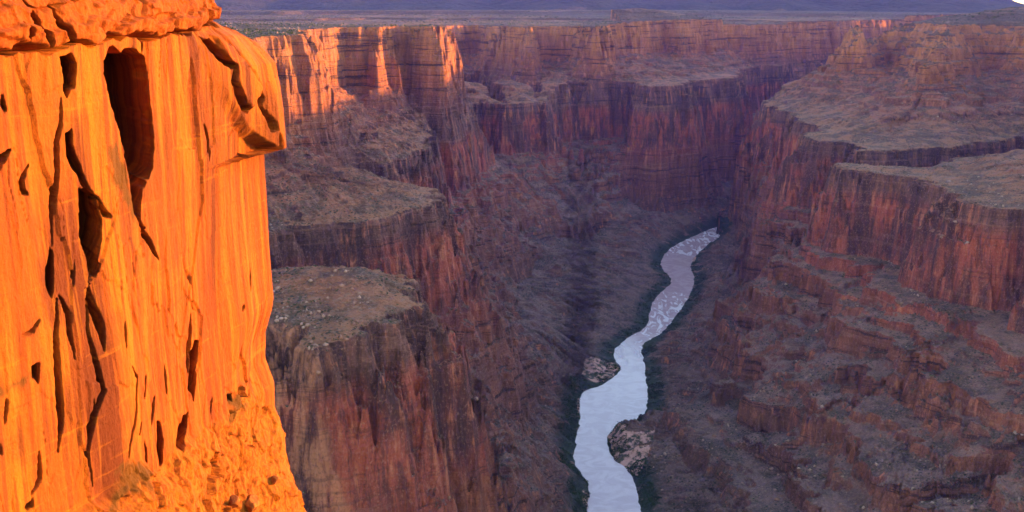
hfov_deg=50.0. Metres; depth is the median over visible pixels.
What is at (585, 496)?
sandbar
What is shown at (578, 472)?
riverside scrub
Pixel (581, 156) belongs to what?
rock spire
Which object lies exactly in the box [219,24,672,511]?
canyon wall
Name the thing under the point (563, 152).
rock spire
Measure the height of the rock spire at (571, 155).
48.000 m
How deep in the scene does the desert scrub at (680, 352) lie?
2052.24 m
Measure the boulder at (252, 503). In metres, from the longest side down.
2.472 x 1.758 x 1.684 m
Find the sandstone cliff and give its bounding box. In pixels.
[0,0,306,511]
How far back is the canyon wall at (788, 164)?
2362.91 m
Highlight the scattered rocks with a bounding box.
[225,23,1023,510]
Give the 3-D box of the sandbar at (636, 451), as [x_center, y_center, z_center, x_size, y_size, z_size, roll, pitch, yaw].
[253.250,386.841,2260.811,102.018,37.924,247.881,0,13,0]
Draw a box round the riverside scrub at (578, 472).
[557,218,729,511]
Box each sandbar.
[581,357,620,382]
[582,489,589,506]
[607,421,654,475]
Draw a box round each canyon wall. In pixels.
[213,8,966,243]
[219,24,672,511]
[602,7,1023,511]
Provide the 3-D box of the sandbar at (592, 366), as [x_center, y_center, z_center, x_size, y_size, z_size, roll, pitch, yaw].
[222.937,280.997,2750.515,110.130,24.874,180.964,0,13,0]
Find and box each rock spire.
[560,146,567,158]
[568,149,573,159]
[578,148,583,162]
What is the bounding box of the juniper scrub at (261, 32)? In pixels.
[218,6,1023,37]
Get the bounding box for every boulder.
[228,495,239,507]
[245,494,259,511]
[271,475,280,483]
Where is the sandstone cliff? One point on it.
(139, 139)
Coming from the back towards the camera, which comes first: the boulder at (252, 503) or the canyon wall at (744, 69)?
the canyon wall at (744, 69)
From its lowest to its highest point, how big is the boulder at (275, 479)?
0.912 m
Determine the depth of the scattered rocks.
2006.22 m
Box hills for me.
[214,0,1023,12]
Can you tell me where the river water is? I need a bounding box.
[573,227,719,511]
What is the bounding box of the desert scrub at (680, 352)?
[236,10,1023,510]
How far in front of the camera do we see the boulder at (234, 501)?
97.95 m
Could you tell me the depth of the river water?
2566.87 m
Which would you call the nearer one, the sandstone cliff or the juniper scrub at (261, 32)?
the sandstone cliff

